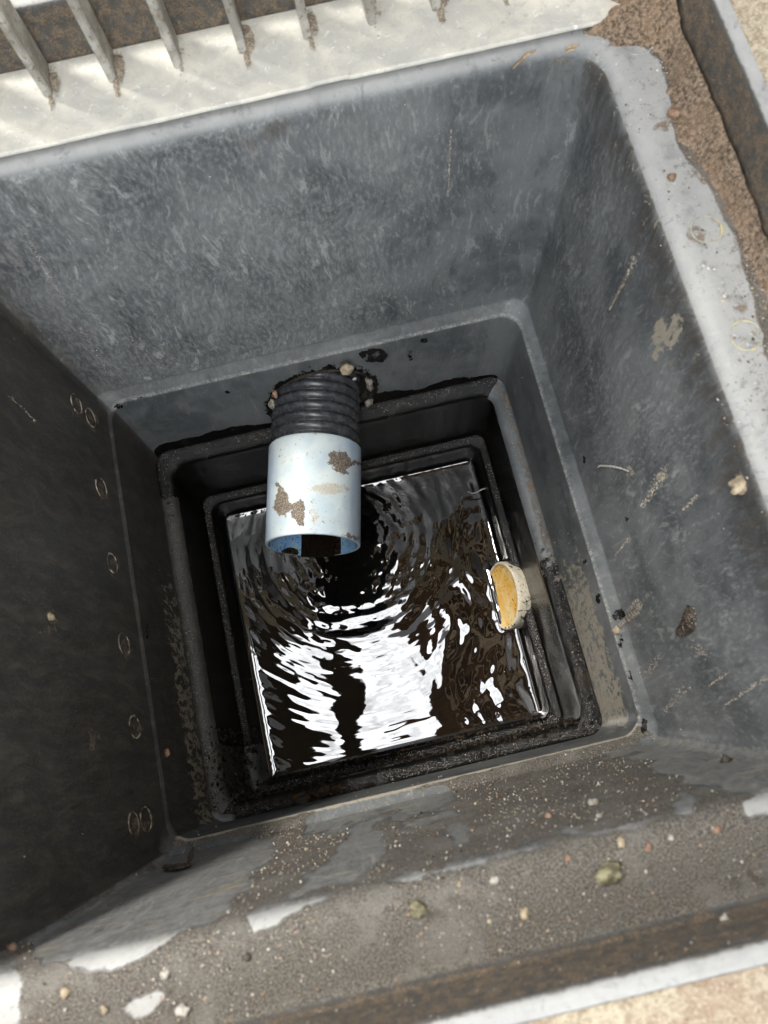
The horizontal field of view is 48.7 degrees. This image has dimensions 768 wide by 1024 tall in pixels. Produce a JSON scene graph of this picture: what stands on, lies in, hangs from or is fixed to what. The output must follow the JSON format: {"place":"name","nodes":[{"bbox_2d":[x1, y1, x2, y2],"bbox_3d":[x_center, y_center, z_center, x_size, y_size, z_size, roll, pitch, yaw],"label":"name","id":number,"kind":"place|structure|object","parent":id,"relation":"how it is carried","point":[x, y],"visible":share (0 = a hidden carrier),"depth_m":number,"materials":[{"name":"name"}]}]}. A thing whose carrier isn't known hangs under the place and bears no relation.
{"place":"outdoors","nodes":[
{"label":"outdoors","id":0,"kind":"place"},
{"bbox_2d":[525,0,767,1023],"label":"pavement","id":1,"kind":"structure","parent":0,"point":[740,997],"depth_m":0.44,"materials":[{"name":"concrete"}]},
{"bbox_2d":[0,0,767,1023],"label":"catch basin","id":2,"kind":"object","parent":1,"relation":"in","point":[236,264],"visible":0.9,"depth_m":0.74,"materials":[{"name":"grey plastic"}]},
{"bbox_2d":[6,942,16,950],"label":"pebble","id":3,"kind":"object","parent":2,"relation":"on","point":[12,946],"visible":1,"depth_m":0.56,"materials":[{"name":"brown stone"}]},
{"bbox_2d":[48,612,54,620],"bbox_3d":[-0.290,0.091,0.738,0.009,0.006,0.008,-13,74,-1],"label":"clay lump","id":4,"kind":"object","parent":2,"relation":"attached to","point":[51,616],"visible":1,"depth_m":0.74,"materials":[{"name":"beige soil"}]},
{"bbox_2d":[48,66,60,109],"bbox_3d":[-0.260,-0.330,0.675,0.031,0.004,0.073,-13,74,-1],"label":"silt patch","id":5,"kind":"object","parent":2,"relation":"on","point":[54,81],"visible":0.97,"depth_m":0.68,"materials":[{"name":"brown soil"}]},
{"bbox_2d":[60,986,71,999],"bbox_3d":[-0.189,0.286,0.505,0.007,0.005,0.007,-13,74,-1],"label":"pebble","id":6,"kind":"object","parent":2,"relation":"on","point":[65,992],"visible":1,"depth_m":0.50,"materials":[{"name":"beige stone"}]},
{"bbox_2d":[100,1005,108,1014],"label":"pebble","id":7,"kind":"object","parent":2,"relation":"on","point":[104,1009],"visible":1,"depth_m":0.50,"materials":[{"name":"beige stone"}]},
{"bbox_2d":[113,52,124,96],"bbox_3d":[-0.208,-0.342,0.676,0.031,0.004,0.073,-13,74,-1],"label":"silt patch","id":8,"kind":"object","parent":2,"relation":"on","point":[119,68],"visible":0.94,"depth_m":0.68,"materials":[{"name":"soil"}]},
{"bbox_2d":[159,970,169,980],"bbox_3d":[-0.131,0.276,0.505,0.006,0.006,0.006,-13,74,-1],"label":"pebble","id":9,"kind":"object","parent":2,"relation":"on","point":[164,975],"visible":1,"depth_m":0.50,"materials":[{"name":"white stone"}]},
{"bbox_2d":[165,748,169,757],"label":"pebble","id":10,"kind":"object","parent":2,"relation":"on","point":[167,752],"visible":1,"depth_m":0.89,"materials":[{"name":"brown stone"}]},
{"bbox_2d":[162,847,194,869],"bbox_3d":[-0.186,0.311,0.757,0.034,0.035,0.015,-13,74,-1],"label":"bark scrap","id":11,"kind":"object","parent":2,"relation":"on","point":[177,866],"visible":1,"depth_m":0.75,"materials":[{"name":"brown plant"}]},
{"bbox_2d":[175,1003,191,1016],"bbox_3d":[-0.118,0.293,0.500,0.010,0.005,0.008,-13,74,-1],"label":"pebble","id":12,"kind":"object","parent":2,"relation":"on","point":[182,1010],"visible":1,"depth_m":0.50,"materials":[{"name":"white stone"}]},
{"bbox_2d":[242,952,250,961],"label":"pebble","id":13,"kind":"object","parent":2,"relation":"on","point":[246,957],"visible":1,"depth_m":0.51,"materials":[{"name":"stone"}]},
{"bbox_2d":[268,399,274,409],"bbox_3d":[-0.141,-0.136,1.064,0.010,0.019,0.013,-13,74,-1],"label":"mortar chip","id":14,"kind":"object","parent":2,"relation":"on","point":[271,404],"visible":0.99,"depth_m":1.06,"materials":[{"name":"grey concrete"}]},
{"bbox_2d":[271,390,277,398],"bbox_3d":[-0.135,-0.144,1.041,0.008,0.016,0.013,-13,74,-1],"label":"mortar chip","id":15,"kind":"object","parent":2,"relation":"attached to","point":[274,394],"visible":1,"depth_m":1.04,"materials":[{"name":"brown concrete"}]},
{"bbox_2d":[292,790,313,804],"bbox_3d":[-0.096,0.340,1.008,0.028,0.016,0.019,-13,74,-1],"label":"muck clump","id":16,"kind":"object","parent":2,"relation":"in","point":[301,797],"visible":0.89,"depth_m":1.00,"materials":[{"name":"brown soil"}]},
{"bbox_2d":[0,0,619,157],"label":"drain grate","id":17,"kind":"object","parent":2,"relation":"on","point":[156,86],"visible":1,"depth_m":0.68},
{"bbox_2d":[241,24,254,67],"bbox_3d":[-0.104,-0.366,0.678,0.031,0.004,0.073,-13,74,-1],"label":"silt patch","id":18,"kind":"object","parent":17,"relation":"on","point":[248,34],"visible":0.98,"depth_m":0.68,"materials":[{"name":"brown soil"}]},
{"bbox_2d":[307,10,317,49],"bbox_3d":[-0.053,-0.378,0.678,0.031,0.004,0.073,-13,74,-1],"label":"silt patch","id":19,"kind":"object","parent":17,"relation":"on","point":[312,20],"visible":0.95,"depth_m":0.68,"materials":[{"name":"soil"}]},
{"bbox_2d":[265,372,360,555],"bbox_3d":[-0.086,-0.067,1.063,0.115,0.116,0.226,-1,74,3],"label":"drain pipe","id":20,"kind":"object","parent":2,"relation":"in","point":[314,473],"visible":0.97,"depth_m":1.02,"materials":[{"name":"white plastic"}]},
{"bbox_2d":[301,534,334,556],"bbox_3d":[-0.084,0.015,1.089,0.043,0.002,0.088,-1,74,3],"label":"water trickle","id":21,"kind":"object","parent":20,"relation":"in","point":[313,545],"visible":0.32,"depth_m":1.08,"materials":[{"name":"black liquid"}]},
{"bbox_2d":[340,362,353,374],"bbox_3d":[-0.044,-0.169,0.999,0.017,0.025,0.017,-13,74,-1],"label":"mortar chip","id":22,"kind":"object","parent":20,"relation":"on","point":[346,368],"visible":1,"depth_m":0.99,"materials":[{"name":"beige concrete"}]},
{"bbox_2d":[310,785,330,798],"bbox_3d":[-0.075,0.333,1.008,0.028,0.016,0.016,-13,74,-1],"label":"muck clump","id":23,"kind":"object","parent":2,"relation":"in","point":[320,791],"visible":1,"depth_m":1.00,"materials":[{"name":"brown soil"}]},
{"bbox_2d":[330,782,346,792],"bbox_3d":[-0.055,0.328,1.010,0.021,0.012,0.012,-13,74,-1],"label":"muck clump","id":24,"kind":"object","parent":2,"relation":"on","point":[337,787],"visible":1,"depth_m":1.01,"materials":[{"name":"brown soil"}]},
{"bbox_2d":[364,399,372,407],"bbox_3d":[-0.019,-0.145,1.126,0.013,0.010,0.011,-21,74,-3],"label":"mortar chip","id":25,"kind":"object","parent":2,"relation":"on","point":[368,403],"visible":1,"depth_m":1.12,"materials":[{"name":"grey concrete"}]},
{"bbox_2d":[365,377,373,391],"bbox_3d":[-0.018,-0.163,1.079,0.011,0.033,0.012,-13,74,-1],"label":"mortar chip","id":26,"kind":"object","parent":2,"relation":"attached to","point":[369,385],"visible":1,"depth_m":1.07,"materials":[{"name":"grey concrete"}]},
{"bbox_2d":[225,461,539,776],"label":"water","id":27,"kind":"structure","parent":2,"relation":"in","point":[390,634],"depth_m":1.27,"materials":[{"name":"black liquid"}]},
{"bbox_2d":[0,1,767,1023],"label":"sand grains","id":28,"kind":"object","parent":2,"relation":"on","point":[490,769],"visible":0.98,"depth_m":0.61},
{"bbox_2d":[204,713,593,813],"bbox_3d":[0.019,0.291,1.119,0.465,0.203,0.115,-13,74,-1],"label":"black grit","id":29,"kind":"object","parent":2,"relation":"in","point":[324,781],"visible":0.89,"depth_m":1.06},
{"bbox_2d":[409,900,427,918],"bbox_3d":[0.020,0.238,0.508,0.010,0.009,0.010,-29,75,-6],"label":"stone","id":30,"kind":"object","parent":2,"relation":"on","point":[418,909],"visible":1,"depth_m":0.51,"materials":[{"name":"beige stone"}]},
{"bbox_2d":[437,0,448,21],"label":"silt patch","id":31,"kind":"object","parent":2,"relation":"on","point":[440,13],"visible":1,"depth_m":0.68,"materials":[{"name":"beige soil"}]},
{"bbox_2d":[489,876,499,883],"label":"pebble","id":32,"kind":"object","parent":2,"relation":"on","point":[494,880],"visible":1,"depth_m":0.51,"materials":[{"name":"white stone"}]},
{"bbox_2d":[489,561,530,629],"bbox_3d":[0.187,0.122,1.248,0.062,0.102,0.101,-13,74,-1],"label":"pipe cap","id":33,"kind":"object","parent":2,"relation":"in","point":[513,594],"visible":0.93,"depth_m":1.23,"materials":[{"name":"plastic"}]},
{"bbox_2d":[513,50,535,68],"bbox_3d":[0.113,-0.364,0.683,0.020,0.008,0.008,-13,74,-1],"label":"straw","id":34,"kind":"object","parent":2,"relation":"on","point":[528,54],"visible":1,"depth_m":0.68,"materials":[{"name":"beige plant"}]},
{"bbox_2d":[520,907,530,919],"bbox_3d":[0.084,0.239,0.505,0.007,0.006,0.008,-13,74,-1],"label":"pebble","id":35,"kind":"object","parent":2,"relation":"on","point":[525,912],"visible":1,"depth_m":0.50,"materials":[{"name":"beige stone"}]},
{"bbox_2d":[545,812,552,817],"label":"pebble","id":36,"kind":"object","parent":2,"relation":"on","point":[548,815],"visible":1,"depth_m":0.60,"materials":[{"name":"stone"}]},
{"bbox_2d":[565,855,570,861],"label":"pebble","id":37,"kind":"object","parent":2,"relation":"on","point":[567,858],"visible":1,"depth_m":0.51,"materials":[{"name":"stone"}]},
{"bbox_2d":[588,798,599,805],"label":"pebble","id":38,"kind":"object","parent":2,"relation":"on","point":[593,801],"visible":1,"depth_m":0.61,"materials":[{"name":"white stone"}]},
{"bbox_2d":[594,861,622,885],"bbox_3d":[0.135,0.216,0.508,0.019,0.012,0.014,-13,74,-1],"label":"stone","id":39,"kind":"object","parent":2,"relation":"on","point":[609,872],"visible":1,"depth_m":0.51,"materials":[{"name":"beige stone"}]},
{"bbox_2d":[597,465,628,471],"bbox_3d":[0.221,-0.041,0.823,0.008,0.069,0.031,-13,74,-1],"label":"twig","id":40,"kind":"object","parent":2,"relation":"attached to","point":[612,466],"visible":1,"depth_m":0.82,"materials":[{"name":"grey wood"}]},
{"bbox_2d":[612,625,619,634],"bbox_3d":[0.242,0.123,0.884,0.010,0.007,0.010,-1,74,3],"label":"clay lump","id":41,"kind":"object","parent":2,"relation":"on","point":[616,630],"visible":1,"depth_m":0.88,"materials":[{"name":"beige soil"}]},
{"bbox_2d":[611,269,629,304],"bbox_3d":[0.203,-0.192,0.729,0.006,0.052,0.004,-13,74,-1],"label":"straw","id":42,"kind":"object","parent":2,"relation":"attached to","point":[620,288],"visible":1,"depth_m":0.73,"materials":[{"name":"beige plant"}]},
{"bbox_2d":[617,837,625,847],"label":"pebble","id":43,"kind":"object","parent":2,"relation":"on","point":[621,842],"visible":1,"depth_m":0.51,"materials":[{"name":"beige stone"}]},
{"bbox_2d":[617,599,642,629],"bbox_3d":[0.247,0.104,0.853,0.009,0.074,0.025,21,76,9],"label":"sand smear","id":44,"kind":"object","parent":2,"relation":"on","point":[634,610],"visible":1,"depth_m":0.85},
{"bbox_2d":[644,843,652,851],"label":"pebble","id":45,"kind":"object","parent":2,"relation":"on","point":[649,847],"visible":1,"depth_m":0.51,"materials":[{"name":"brown stone"}]},
{"bbox_2d":[668,834,673,840],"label":"pebble","id":46,"kind":"object","parent":2,"relation":"on","point":[670,837],"visible":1,"depth_m":0.51,"materials":[{"name":"white stone"}]},
{"bbox_2d":[667,173,675,181],"bbox_3d":[0.217,-0.252,0.640,0.008,0.005,0.007,-13,74,-1],"label":"clay lump","id":47,"kind":"object","parent":2,"relation":"on","point":[671,177],"visible":1,"depth_m":0.64,"materials":[{"name":"brown soil"}]},
{"bbox_2d":[667,108,680,118],"bbox_3d":[0.225,-0.303,0.651,0.008,0.006,0.017,-38,76,-8],"label":"pebble","id":48,"kind":"object","parent":2,"relation":"on","point":[674,113],"visible":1,"depth_m":0.65,"materials":[{"name":"stone"}]},
{"bbox_2d":[583,0,767,300],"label":"dirt bank","id":49,"kind":"structure","parent":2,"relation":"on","point":[698,124],"depth_m":0.65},
{"bbox_2d":[675,605,696,637],"bbox_3d":[0.259,0.095,0.734,0.008,0.056,0.025,-13,74,-1],"label":"dead leaf","id":50,"kind":"object","parent":2,"relation":"attached to","point":[686,626],"visible":1,"depth_m":0.72,"materials":[{"name":"brown plant"}]},
{"bbox_2d":[712,825,720,833],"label":"pebble","id":51,"kind":"object","parent":2,"relation":"on","point":[716,829],"visible":1,"depth_m":0.51,"materials":[{"name":"stone"}]},
{"bbox_2d":[720,913,729,920],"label":"pebble","id":52,"kind":"object","parent":2,"relation":"in","point":[724,917],"visible":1,"depth_m":0.48,"materials":[{"name":"grey stone"}]},
{"bbox_2d":[720,754,732,762],"bbox_3d":[0.262,0.192,0.651,0.009,0.010,0.010,23,76,9],"label":"pebble","id":53,"kind":"object","parent":2,"relation":"on","point":[725,758],"visible":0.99,"depth_m":0.65,"materials":[{"name":"grey stone"}]},
{"bbox_2d":[728,475,746,494],"bbox_3d":[0.251,-0.019,0.599,0.017,0.014,0.014,-13,74,-1],"label":"clay lump","id":54,"kind":"object","parent":2,"relation":"attached to","point":[737,485],"visible":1,"depth_m":0.59,"materials":[{"name":"beige soil"}]}
]}

